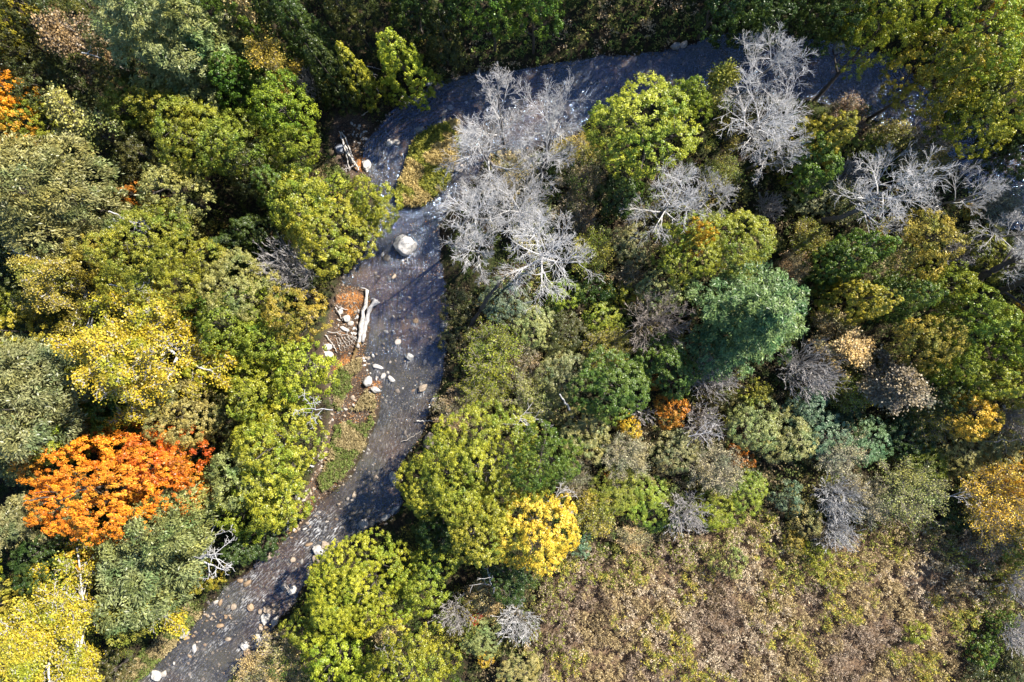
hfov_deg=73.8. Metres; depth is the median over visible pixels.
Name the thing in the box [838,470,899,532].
twiggy shrub
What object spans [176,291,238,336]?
cedar tree
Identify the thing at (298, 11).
cedar tree
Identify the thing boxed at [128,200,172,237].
maple tree
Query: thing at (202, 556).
dead branch
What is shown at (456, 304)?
leafy shrub
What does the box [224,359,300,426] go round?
broadleaf tree
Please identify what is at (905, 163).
twiggy shrub
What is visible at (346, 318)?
boulder
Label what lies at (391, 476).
boulder
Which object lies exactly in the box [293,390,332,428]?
dead branch
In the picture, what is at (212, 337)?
leaved tree
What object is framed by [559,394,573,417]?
dead snag
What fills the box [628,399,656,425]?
bare shrub
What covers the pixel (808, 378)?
bare shrub
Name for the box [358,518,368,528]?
boulder
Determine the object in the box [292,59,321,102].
bare shrub
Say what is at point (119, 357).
birch tree
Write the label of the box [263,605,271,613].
boulder
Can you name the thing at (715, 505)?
leafy shrub
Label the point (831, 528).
bare shrub
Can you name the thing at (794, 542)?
leafy shrub
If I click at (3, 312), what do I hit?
broadleaf tree
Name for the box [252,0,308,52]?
maple tree
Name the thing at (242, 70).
broadleaf tree
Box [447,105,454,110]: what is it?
stone
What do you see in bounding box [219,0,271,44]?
half bare tree
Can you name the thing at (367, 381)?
boulder
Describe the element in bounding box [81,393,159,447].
maple tree
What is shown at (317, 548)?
boulder
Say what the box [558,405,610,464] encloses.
leafy shrub
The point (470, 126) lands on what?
bare tree
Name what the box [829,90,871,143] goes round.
twiggy shrub
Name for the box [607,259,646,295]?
twiggy shrub
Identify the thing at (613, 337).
twiggy shrub
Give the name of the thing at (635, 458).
twiggy shrub
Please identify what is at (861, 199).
bare tree
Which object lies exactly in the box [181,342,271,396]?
cedar tree
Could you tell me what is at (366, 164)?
boulder
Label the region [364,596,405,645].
twiggy shrub
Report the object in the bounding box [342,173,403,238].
broadleaf tree
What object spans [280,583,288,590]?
boulder
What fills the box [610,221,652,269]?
leafy shrub
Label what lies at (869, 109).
leafy shrub
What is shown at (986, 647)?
leafy shrub
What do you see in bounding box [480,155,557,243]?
bare tree
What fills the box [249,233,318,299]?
bare shrub
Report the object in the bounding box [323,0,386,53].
leaved tree
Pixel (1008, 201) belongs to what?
twiggy shrub
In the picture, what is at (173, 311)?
half bare tree
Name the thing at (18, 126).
broadleaf tree
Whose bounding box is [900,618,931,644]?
leafy shrub
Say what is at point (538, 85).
river
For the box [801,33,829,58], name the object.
leafy shrub
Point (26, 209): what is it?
feathery tree
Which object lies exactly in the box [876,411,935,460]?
leafy shrub
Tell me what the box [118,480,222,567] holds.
feathery tree
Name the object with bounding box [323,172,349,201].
leafy shrub
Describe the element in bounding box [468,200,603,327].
bare tree
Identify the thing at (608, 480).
leafy shrub
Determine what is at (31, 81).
leaved tree
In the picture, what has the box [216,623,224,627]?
stone
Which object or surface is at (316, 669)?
broadleaf tree
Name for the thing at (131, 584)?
feathery tree
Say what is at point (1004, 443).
dead branch
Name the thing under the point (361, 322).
driftwood log
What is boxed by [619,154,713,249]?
bare tree
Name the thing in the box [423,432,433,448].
boulder
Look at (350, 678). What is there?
broadleaf tree
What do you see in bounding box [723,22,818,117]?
bare tree
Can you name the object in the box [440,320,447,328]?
boulder
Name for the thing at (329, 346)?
boulder
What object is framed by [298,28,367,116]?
cedar tree
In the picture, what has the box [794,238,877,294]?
tree
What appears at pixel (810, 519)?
leafy shrub
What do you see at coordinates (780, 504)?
leafy shrub
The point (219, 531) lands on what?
dead branch
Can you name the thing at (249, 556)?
cedar tree
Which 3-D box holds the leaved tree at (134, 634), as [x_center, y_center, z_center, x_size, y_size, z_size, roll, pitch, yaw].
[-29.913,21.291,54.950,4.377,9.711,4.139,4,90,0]
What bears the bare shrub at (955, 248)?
on the ground at (666, 64)
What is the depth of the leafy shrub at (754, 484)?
57.00 m
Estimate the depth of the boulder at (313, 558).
60.11 m
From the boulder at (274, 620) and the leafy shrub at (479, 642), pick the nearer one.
the leafy shrub at (479, 642)
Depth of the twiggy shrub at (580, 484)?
57.92 m
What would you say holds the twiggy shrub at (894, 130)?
on the ground at (666, 64)
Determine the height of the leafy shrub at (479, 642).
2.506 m
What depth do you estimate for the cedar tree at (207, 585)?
57.38 m
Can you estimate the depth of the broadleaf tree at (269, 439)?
50.06 m
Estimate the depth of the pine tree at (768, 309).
51.41 m
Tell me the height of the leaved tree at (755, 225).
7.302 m
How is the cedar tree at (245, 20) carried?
on the ground at (666, 64)
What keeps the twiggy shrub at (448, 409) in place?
on the ground at (666, 64)
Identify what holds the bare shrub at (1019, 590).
on the ground at (666, 64)
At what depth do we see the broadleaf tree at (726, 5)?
51.30 m
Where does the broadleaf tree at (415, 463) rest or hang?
on the ground at (666, 64)
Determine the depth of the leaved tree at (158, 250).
49.01 m
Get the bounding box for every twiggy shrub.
[231,649,275,681]
[254,623,327,681]
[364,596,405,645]
[432,384,481,432]
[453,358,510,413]
[463,578,503,620]
[485,148,540,207]
[499,366,571,430]
[500,334,542,382]
[505,195,557,252]
[548,151,607,212]
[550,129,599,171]
[551,191,599,239]
[555,455,594,498]
[568,222,614,279]
[578,320,635,375]
[599,424,654,484]
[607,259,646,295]
[615,519,654,554]
[685,438,756,498]
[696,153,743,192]
[775,249,813,284]
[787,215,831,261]
[803,523,834,548]
[808,304,855,343]
[814,426,873,480]
[822,176,870,226]
[824,369,873,413]
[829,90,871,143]
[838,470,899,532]
[866,115,923,163]
[872,454,952,536]
[892,145,938,190]
[907,388,968,446]
[909,131,961,182]
[955,509,1017,568]
[976,181,1023,228]
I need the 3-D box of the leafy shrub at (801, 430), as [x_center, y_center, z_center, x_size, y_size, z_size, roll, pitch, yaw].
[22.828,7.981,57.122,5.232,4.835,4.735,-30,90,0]
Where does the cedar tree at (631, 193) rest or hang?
on the ground at (666, 64)
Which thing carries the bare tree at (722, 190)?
on the ground at (666, 64)
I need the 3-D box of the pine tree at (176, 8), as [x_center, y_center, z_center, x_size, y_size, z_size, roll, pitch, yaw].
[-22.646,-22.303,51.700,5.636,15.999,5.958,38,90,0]
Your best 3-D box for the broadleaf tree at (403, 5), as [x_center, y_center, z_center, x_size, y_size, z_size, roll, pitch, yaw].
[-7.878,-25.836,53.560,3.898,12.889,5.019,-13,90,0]
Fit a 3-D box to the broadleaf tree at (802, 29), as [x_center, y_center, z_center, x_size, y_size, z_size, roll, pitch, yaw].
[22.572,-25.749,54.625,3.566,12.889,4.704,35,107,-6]
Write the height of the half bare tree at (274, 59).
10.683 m
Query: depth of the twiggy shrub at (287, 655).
57.58 m
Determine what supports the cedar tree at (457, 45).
on the ground at (666, 64)
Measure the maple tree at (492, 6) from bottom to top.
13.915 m
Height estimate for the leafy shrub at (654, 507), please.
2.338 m
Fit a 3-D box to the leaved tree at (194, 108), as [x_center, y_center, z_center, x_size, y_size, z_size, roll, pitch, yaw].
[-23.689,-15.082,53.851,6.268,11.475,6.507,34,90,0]
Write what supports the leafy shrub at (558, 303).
on the ground at (666, 64)
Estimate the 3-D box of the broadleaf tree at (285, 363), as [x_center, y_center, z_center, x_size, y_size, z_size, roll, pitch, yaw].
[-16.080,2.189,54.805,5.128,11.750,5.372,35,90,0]
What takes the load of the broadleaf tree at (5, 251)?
on the ground at (666, 64)
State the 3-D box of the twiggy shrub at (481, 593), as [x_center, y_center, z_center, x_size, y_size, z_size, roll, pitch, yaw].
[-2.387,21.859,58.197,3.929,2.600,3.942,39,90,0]
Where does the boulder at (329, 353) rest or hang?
on the ground at (666, 64)
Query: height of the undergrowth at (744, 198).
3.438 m
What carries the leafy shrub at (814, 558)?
on the ground at (666, 64)
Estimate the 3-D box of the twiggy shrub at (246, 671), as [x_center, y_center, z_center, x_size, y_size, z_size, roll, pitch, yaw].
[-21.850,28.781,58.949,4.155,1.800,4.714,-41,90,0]
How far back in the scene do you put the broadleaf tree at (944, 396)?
54.16 m
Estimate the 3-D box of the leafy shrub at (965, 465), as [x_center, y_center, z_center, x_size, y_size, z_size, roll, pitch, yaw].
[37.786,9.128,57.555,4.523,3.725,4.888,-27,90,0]
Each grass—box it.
[112,118,462,681]
[521,495,1023,681]
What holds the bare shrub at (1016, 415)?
on the ground at (666, 64)
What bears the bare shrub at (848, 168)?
on the ground at (666, 64)
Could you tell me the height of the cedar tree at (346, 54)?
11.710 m
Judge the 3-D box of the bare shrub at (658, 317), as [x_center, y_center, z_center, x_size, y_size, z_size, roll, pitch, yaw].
[11.634,-1.541,55.459,5.908,7.822,6.142,21,90,0]
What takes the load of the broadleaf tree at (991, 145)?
on the ground at (666, 64)
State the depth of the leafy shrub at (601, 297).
56.90 m
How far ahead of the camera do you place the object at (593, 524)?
57.23 m
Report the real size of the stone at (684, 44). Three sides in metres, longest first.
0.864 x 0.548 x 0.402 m
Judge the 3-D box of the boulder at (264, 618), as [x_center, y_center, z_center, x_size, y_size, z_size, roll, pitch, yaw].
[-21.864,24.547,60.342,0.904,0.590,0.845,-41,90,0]
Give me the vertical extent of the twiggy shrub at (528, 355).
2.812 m
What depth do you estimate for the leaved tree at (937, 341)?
51.92 m
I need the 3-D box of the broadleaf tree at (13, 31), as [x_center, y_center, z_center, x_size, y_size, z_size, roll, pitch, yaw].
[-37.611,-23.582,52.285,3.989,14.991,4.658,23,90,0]
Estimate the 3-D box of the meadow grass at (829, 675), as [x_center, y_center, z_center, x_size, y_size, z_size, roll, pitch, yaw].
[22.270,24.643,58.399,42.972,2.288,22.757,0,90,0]
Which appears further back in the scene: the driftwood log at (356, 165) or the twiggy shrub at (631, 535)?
the driftwood log at (356, 165)
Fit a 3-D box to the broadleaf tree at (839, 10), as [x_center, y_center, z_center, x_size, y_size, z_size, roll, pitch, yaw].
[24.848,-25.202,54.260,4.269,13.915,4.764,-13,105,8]
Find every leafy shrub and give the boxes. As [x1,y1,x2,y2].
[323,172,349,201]
[437,325,473,355]
[438,286,475,326]
[459,616,501,659]
[466,607,483,625]
[477,276,532,327]
[477,651,493,668]
[495,651,543,681]
[508,305,556,350]
[534,348,590,406]
[540,308,590,357]
[544,269,587,313]
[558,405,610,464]
[563,528,590,560]
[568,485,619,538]
[571,271,615,308]
[581,300,624,339]
[587,460,656,515]
[601,470,611,481]
[603,277,637,314]
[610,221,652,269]
[616,411,641,440]
[624,178,644,199]
[626,473,681,534]
[634,268,682,317]
[643,373,660,390]
[647,428,703,475]
[653,395,690,430]
[689,486,746,532]
[700,377,744,411]
[707,541,748,579]
[720,465,769,515]
[726,395,780,452]
[726,443,755,469]
[736,377,773,409]
[761,404,819,463]
[765,478,804,514]
[779,385,829,431]
[782,530,805,556]
[785,497,822,539]
[787,176,838,218]
[793,408,853,459]
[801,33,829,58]
[802,540,834,571]
[824,402,867,439]
[843,133,884,163]
[843,415,894,467]
[858,103,871,117]
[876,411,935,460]
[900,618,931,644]
[904,442,949,489]
[934,423,992,479]
[941,498,973,531]
[960,657,1002,681]
[962,203,983,221]
[965,223,1023,283]
[965,622,1004,669]
[975,429,1022,472]
[982,607,1019,633]
[985,456,1023,496]
[994,646,1023,681]
[995,526,1023,567]
[1005,302,1023,331]
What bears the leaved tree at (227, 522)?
on the ground at (666, 64)
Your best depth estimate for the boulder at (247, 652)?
60.15 m
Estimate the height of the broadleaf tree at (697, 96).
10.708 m
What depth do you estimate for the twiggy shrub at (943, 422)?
56.30 m
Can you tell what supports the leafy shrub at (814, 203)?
on the ground at (666, 64)
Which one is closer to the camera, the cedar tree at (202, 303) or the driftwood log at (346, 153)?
the cedar tree at (202, 303)
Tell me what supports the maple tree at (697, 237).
on the ground at (666, 64)
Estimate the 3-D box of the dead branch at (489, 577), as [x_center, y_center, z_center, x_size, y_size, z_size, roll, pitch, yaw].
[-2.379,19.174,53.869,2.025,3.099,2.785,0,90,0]
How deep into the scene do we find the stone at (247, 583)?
60.23 m
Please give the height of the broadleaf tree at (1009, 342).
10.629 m
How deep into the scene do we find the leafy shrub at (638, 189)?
56.98 m
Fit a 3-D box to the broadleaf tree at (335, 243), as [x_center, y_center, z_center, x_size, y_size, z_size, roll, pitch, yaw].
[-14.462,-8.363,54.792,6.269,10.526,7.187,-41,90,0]
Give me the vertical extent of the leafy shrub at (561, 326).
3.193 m
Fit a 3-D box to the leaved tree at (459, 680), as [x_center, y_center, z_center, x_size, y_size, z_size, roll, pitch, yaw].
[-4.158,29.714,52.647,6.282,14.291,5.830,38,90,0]
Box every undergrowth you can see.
[0,0,1023,681]
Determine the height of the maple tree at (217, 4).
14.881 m
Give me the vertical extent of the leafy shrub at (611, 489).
2.692 m
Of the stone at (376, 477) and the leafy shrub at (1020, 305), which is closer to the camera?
the leafy shrub at (1020, 305)
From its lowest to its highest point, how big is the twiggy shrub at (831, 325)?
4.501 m
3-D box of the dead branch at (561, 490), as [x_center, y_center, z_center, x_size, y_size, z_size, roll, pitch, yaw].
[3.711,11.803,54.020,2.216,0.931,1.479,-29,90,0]
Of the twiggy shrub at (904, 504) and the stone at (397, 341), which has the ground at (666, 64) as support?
the twiggy shrub at (904, 504)
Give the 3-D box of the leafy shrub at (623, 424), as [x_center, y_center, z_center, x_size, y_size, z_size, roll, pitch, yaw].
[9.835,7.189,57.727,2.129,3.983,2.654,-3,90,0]
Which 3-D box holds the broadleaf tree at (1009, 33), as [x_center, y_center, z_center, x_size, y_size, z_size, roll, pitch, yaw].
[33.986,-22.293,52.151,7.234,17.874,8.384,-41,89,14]
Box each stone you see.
[160,670,166,677]
[192,643,196,652]
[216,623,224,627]
[230,603,236,610]
[243,580,251,586]
[340,326,348,331]
[369,518,374,526]
[373,364,383,369]
[373,474,380,480]
[381,514,390,520]
[388,375,394,381]
[393,139,401,144]
[394,338,400,344]
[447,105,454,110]
[680,40,687,47]
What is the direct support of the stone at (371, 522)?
on the ground at (666, 64)
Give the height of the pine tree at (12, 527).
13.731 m
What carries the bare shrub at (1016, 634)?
on the ground at (666, 64)
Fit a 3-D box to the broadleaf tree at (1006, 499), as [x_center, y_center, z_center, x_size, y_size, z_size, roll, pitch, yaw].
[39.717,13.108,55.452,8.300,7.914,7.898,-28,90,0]
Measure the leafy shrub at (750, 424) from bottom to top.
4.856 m
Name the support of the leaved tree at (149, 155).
on the ground at (666, 64)
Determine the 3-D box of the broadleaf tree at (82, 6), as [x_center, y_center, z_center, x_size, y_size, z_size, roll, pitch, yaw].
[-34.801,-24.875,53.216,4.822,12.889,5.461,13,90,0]
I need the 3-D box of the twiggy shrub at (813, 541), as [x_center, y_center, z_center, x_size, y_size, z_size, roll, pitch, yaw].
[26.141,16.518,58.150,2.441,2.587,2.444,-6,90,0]
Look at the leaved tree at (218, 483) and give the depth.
50.06 m
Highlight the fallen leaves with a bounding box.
[267,124,438,552]
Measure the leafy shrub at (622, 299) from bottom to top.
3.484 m
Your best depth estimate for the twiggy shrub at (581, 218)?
57.45 m
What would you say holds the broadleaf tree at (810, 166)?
on the ground at (666, 64)
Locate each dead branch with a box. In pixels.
[86,318,92,329]
[108,211,148,236]
[109,279,152,310]
[190,535,236,574]
[194,547,233,579]
[205,518,233,541]
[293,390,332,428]
[375,638,411,677]
[469,568,494,593]
[510,405,550,426]
[555,478,573,497]
[688,421,719,445]
[945,489,971,507]
[987,431,1022,452]
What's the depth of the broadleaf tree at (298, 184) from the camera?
51.08 m
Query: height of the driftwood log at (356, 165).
0.592 m
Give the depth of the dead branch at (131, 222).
50.19 m
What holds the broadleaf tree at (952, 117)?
on the ground at (666, 64)
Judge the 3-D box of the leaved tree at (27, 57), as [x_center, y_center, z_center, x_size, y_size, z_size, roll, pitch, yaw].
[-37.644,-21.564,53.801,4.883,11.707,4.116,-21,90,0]
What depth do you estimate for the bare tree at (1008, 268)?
52.79 m
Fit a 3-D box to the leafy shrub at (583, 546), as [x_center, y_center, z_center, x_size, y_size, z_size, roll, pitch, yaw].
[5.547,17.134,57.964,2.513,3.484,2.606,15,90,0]
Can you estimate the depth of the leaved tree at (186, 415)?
50.63 m
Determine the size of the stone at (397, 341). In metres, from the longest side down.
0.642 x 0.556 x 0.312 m
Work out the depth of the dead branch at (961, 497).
55.40 m
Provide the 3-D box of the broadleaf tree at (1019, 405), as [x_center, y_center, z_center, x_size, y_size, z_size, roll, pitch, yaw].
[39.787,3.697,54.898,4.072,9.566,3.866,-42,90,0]
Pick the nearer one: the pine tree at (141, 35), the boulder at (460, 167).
the pine tree at (141, 35)
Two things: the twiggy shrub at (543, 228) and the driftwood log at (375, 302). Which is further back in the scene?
the driftwood log at (375, 302)
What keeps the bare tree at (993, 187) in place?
on the ground at (666, 64)
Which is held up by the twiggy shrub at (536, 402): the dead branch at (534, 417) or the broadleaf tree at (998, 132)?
the dead branch at (534, 417)
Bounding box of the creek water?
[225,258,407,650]
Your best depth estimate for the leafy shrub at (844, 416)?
57.13 m
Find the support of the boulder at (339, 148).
on the ground at (666, 64)
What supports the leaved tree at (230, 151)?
on the ground at (666, 64)
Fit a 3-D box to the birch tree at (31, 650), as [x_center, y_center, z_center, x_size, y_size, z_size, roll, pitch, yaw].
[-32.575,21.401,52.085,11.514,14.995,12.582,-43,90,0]
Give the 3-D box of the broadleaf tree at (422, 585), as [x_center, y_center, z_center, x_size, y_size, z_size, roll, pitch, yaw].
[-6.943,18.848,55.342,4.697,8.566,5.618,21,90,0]
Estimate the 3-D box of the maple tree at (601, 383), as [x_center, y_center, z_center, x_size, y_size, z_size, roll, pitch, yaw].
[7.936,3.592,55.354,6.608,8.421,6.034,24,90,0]
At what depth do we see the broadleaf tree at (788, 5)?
51.41 m
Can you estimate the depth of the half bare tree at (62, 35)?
50.08 m
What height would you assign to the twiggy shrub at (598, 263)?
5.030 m
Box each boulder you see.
[151,670,161,680]
[240,640,249,649]
[243,649,251,657]
[246,603,253,610]
[255,633,264,642]
[260,614,269,624]
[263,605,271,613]
[271,616,278,626]
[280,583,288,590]
[287,585,296,594]
[312,544,324,555]
[312,555,320,563]
[321,541,328,549]
[324,344,332,350]
[324,351,333,356]
[334,144,345,153]
[342,315,349,321]
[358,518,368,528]
[362,159,370,171]
[362,376,371,386]
[371,386,380,392]
[386,139,392,146]
[389,471,398,485]
[393,234,416,255]
[406,353,413,359]
[414,126,423,133]
[418,384,426,391]
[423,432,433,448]
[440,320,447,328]
[452,162,462,172]
[670,42,680,49]
[833,41,844,53]
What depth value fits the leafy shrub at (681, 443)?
56.61 m
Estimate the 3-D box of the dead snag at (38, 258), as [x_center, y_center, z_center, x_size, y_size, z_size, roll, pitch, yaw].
[-36.335,-6.194,53.586,1.270,7.489,1.305,0,90,0]
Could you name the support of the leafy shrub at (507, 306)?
on the ground at (666, 64)
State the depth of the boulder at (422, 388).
60.09 m
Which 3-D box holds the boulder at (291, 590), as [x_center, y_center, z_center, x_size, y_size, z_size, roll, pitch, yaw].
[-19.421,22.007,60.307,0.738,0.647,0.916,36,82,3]
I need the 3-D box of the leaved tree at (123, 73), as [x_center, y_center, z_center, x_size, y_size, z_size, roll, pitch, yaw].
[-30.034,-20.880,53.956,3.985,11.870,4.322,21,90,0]
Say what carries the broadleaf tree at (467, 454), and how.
on the ground at (666, 64)
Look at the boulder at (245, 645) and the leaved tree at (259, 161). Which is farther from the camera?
the boulder at (245, 645)
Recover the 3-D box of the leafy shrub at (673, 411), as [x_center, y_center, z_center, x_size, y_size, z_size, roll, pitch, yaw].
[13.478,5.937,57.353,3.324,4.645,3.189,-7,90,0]
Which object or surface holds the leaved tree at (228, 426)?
on the ground at (666, 64)
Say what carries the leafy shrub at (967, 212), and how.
on the ground at (666, 64)
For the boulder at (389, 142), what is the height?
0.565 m
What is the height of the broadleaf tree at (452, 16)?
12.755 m
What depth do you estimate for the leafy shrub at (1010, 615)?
57.44 m
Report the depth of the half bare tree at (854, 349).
54.63 m
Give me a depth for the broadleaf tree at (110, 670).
55.94 m
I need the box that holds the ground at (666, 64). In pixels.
[0,0,1023,681]
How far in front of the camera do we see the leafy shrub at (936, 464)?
56.99 m
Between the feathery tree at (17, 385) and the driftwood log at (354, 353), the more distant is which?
the driftwood log at (354, 353)
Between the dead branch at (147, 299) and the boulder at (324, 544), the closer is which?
the dead branch at (147, 299)
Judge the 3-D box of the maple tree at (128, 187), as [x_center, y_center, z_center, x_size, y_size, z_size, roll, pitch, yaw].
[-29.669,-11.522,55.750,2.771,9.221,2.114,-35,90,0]
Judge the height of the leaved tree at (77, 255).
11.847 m
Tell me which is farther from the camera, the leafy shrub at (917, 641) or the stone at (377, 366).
the stone at (377, 366)
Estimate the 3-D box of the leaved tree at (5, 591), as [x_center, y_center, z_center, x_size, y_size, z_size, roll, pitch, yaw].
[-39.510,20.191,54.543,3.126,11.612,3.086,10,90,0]
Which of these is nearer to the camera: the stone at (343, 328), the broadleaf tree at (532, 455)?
the broadleaf tree at (532, 455)
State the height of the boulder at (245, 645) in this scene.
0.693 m
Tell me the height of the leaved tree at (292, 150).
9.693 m
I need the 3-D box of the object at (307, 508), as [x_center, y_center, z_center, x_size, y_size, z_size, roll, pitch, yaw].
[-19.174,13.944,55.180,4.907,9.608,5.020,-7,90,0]
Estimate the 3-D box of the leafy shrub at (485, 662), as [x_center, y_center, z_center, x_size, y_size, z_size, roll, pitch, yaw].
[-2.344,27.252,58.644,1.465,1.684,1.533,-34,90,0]
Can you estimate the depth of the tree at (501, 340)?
56.61 m
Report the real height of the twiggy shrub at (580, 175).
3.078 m
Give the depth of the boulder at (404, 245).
59.65 m
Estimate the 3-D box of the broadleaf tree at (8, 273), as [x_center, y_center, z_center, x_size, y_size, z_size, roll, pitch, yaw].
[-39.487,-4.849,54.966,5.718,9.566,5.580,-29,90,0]
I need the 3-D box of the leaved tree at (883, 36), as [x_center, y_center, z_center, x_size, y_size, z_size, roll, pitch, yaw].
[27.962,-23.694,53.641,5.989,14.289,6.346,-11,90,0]
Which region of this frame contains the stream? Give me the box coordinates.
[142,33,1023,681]
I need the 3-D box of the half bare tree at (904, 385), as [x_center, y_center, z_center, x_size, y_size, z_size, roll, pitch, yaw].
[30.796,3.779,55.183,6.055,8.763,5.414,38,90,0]
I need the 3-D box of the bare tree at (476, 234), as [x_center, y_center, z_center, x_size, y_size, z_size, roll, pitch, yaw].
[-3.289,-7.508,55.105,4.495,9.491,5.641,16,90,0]
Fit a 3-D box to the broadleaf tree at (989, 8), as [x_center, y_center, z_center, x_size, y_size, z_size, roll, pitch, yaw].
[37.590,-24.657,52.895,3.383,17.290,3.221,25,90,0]
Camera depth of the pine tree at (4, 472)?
52.20 m
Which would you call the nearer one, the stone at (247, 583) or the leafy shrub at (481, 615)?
the leafy shrub at (481, 615)
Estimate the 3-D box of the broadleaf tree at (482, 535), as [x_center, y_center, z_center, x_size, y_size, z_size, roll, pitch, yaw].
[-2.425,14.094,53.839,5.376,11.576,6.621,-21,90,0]
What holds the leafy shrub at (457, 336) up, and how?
on the ground at (666, 64)
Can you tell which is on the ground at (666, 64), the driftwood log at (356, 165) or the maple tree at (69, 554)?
the maple tree at (69, 554)
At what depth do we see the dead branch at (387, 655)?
51.54 m
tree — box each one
[0,0,76,71]
[0,0,91,60]
[0,21,81,95]
[0,69,63,120]
[0,99,77,153]
[0,101,71,154]
[0,127,142,259]
[0,220,55,268]
[0,243,53,313]
[0,281,28,325]
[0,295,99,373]
[0,329,103,465]
[0,346,53,372]
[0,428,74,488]
[0,461,97,556]
[0,522,192,681]
[0,574,34,618]
[3,253,132,336]
[6,52,95,128]
[6,392,99,465]
[7,422,212,545]
[7,523,94,601]
[11,0,90,9]
[29,2,138,95]
[40,81,141,158]
[40,281,244,429]
[52,360,122,407]
[59,520,126,570]
[62,233,141,290]
[80,197,226,314]
[81,27,155,100]
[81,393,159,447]
[84,646,136,681]
[87,0,263,139]
[90,506,209,640]
[96,76,166,143]
[99,585,163,647]
[111,115,182,192]
[114,181,164,210]
[115,422,217,494]
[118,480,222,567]
[122,84,210,151]
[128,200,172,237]
[130,356,179,393]
[133,161,217,238]
[141,289,207,324]
[141,375,226,450]
[150,95,247,182]
[154,0,264,100]
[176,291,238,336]
[177,24,262,104]
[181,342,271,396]
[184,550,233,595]
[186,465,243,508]
[192,0,268,41]
[194,108,279,180]
[195,302,266,366]
[196,247,283,329]
[202,433,276,513]
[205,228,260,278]
[205,390,254,445]
[206,50,264,114]
[213,483,277,546]
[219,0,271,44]
[220,139,289,201]
[220,512,287,566]
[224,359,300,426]
[229,212,291,261]
[230,398,329,496]
[230,437,302,528]
[233,309,292,370]
[237,15,293,78]
[237,275,288,313]
[242,34,304,100]
[245,67,320,146]
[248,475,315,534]
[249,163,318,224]
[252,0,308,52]
[260,283,333,345]
[263,120,321,173]
[266,166,335,249]
[270,334,342,409]
[271,0,348,86]
[278,601,327,649]
[282,193,378,279]
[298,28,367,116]
[298,624,370,681]
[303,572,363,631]
[304,527,418,638]
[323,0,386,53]
[334,40,386,112]
[338,646,399,681]
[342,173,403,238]
[365,619,462,681]
[375,26,442,111]
[383,0,436,44]
[392,441,467,521]
[393,545,459,617]
[411,503,458,557]
[417,396,548,531]
[424,0,473,85]
[426,0,476,40]
[432,98,555,209]
[433,175,514,253]
[438,480,512,568]
[446,214,503,284]
[449,677,462,681]
[457,310,524,391]
[460,0,522,51]
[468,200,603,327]
[472,62,539,157]
[479,551,540,606]
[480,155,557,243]
[492,490,581,577]
[500,418,584,495]
[507,0,564,53]
[510,66,593,175]
[513,120,577,201]
[566,343,651,425]
[581,70,703,183]
[593,174,639,225]
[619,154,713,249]
[632,332,702,401]
[649,210,722,290]
[665,75,712,140]
[667,251,810,384]
[676,216,719,258]
[685,165,739,217]
[686,0,772,49]
[686,57,743,114]
[703,208,777,278]
[706,61,815,160]
[720,0,798,56]
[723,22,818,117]
[742,130,802,186]
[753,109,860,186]
[771,0,839,51]
[785,130,844,202]
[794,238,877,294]
[797,0,873,50]
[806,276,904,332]
[807,323,876,383]
[812,0,939,102]
[815,139,962,248]
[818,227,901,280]
[850,267,949,327]
[855,343,941,418]
[865,22,1002,130]
[870,207,969,281]
[884,314,972,376]
[904,259,983,312]
[907,337,981,385]
[913,0,1023,90]
[915,81,1001,146]
[918,346,1023,406]
[918,376,974,419]
[919,49,1023,159]
[921,159,1011,218]
[921,283,1023,350]
[945,388,1005,441]
[950,120,1023,162]
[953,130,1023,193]
[956,451,1023,558]
[957,207,1023,305]
[961,0,1023,47]
[973,359,1023,410]
[974,227,1023,298]
[974,314,1023,368]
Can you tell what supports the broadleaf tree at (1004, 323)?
on the ground at (666, 64)
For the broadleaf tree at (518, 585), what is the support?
on the ground at (666, 64)
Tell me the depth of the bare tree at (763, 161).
52.89 m
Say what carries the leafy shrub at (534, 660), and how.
on the ground at (666, 64)
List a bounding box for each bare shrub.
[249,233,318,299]
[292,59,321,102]
[427,592,476,635]
[490,595,540,646]
[624,279,695,362]
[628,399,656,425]
[661,490,713,540]
[681,400,728,447]
[691,351,744,403]
[753,192,787,220]
[777,336,850,406]
[810,468,870,524]
[816,510,863,552]
[835,155,872,192]
[901,112,959,164]
[940,230,986,267]
[992,399,1023,441]
[996,563,1023,605]
[998,614,1023,656]
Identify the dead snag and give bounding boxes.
[12,248,80,269]
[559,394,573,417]
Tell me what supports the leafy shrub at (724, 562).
on the ground at (666, 64)
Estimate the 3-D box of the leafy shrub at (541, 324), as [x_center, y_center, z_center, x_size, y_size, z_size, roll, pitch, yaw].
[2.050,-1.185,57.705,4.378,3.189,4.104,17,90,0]
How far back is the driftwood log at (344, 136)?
59.76 m
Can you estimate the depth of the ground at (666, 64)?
59.43 m
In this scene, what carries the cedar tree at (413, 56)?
on the ground at (666, 64)
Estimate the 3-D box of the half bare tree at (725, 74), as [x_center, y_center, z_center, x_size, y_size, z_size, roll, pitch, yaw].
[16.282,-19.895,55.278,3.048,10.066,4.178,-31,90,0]
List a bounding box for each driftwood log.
[340,136,350,169]
[341,132,354,160]
[346,152,358,170]
[350,342,360,365]
[356,287,368,347]
[361,298,379,341]
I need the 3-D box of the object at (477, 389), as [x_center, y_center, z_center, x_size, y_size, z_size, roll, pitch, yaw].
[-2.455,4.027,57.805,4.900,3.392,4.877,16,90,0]

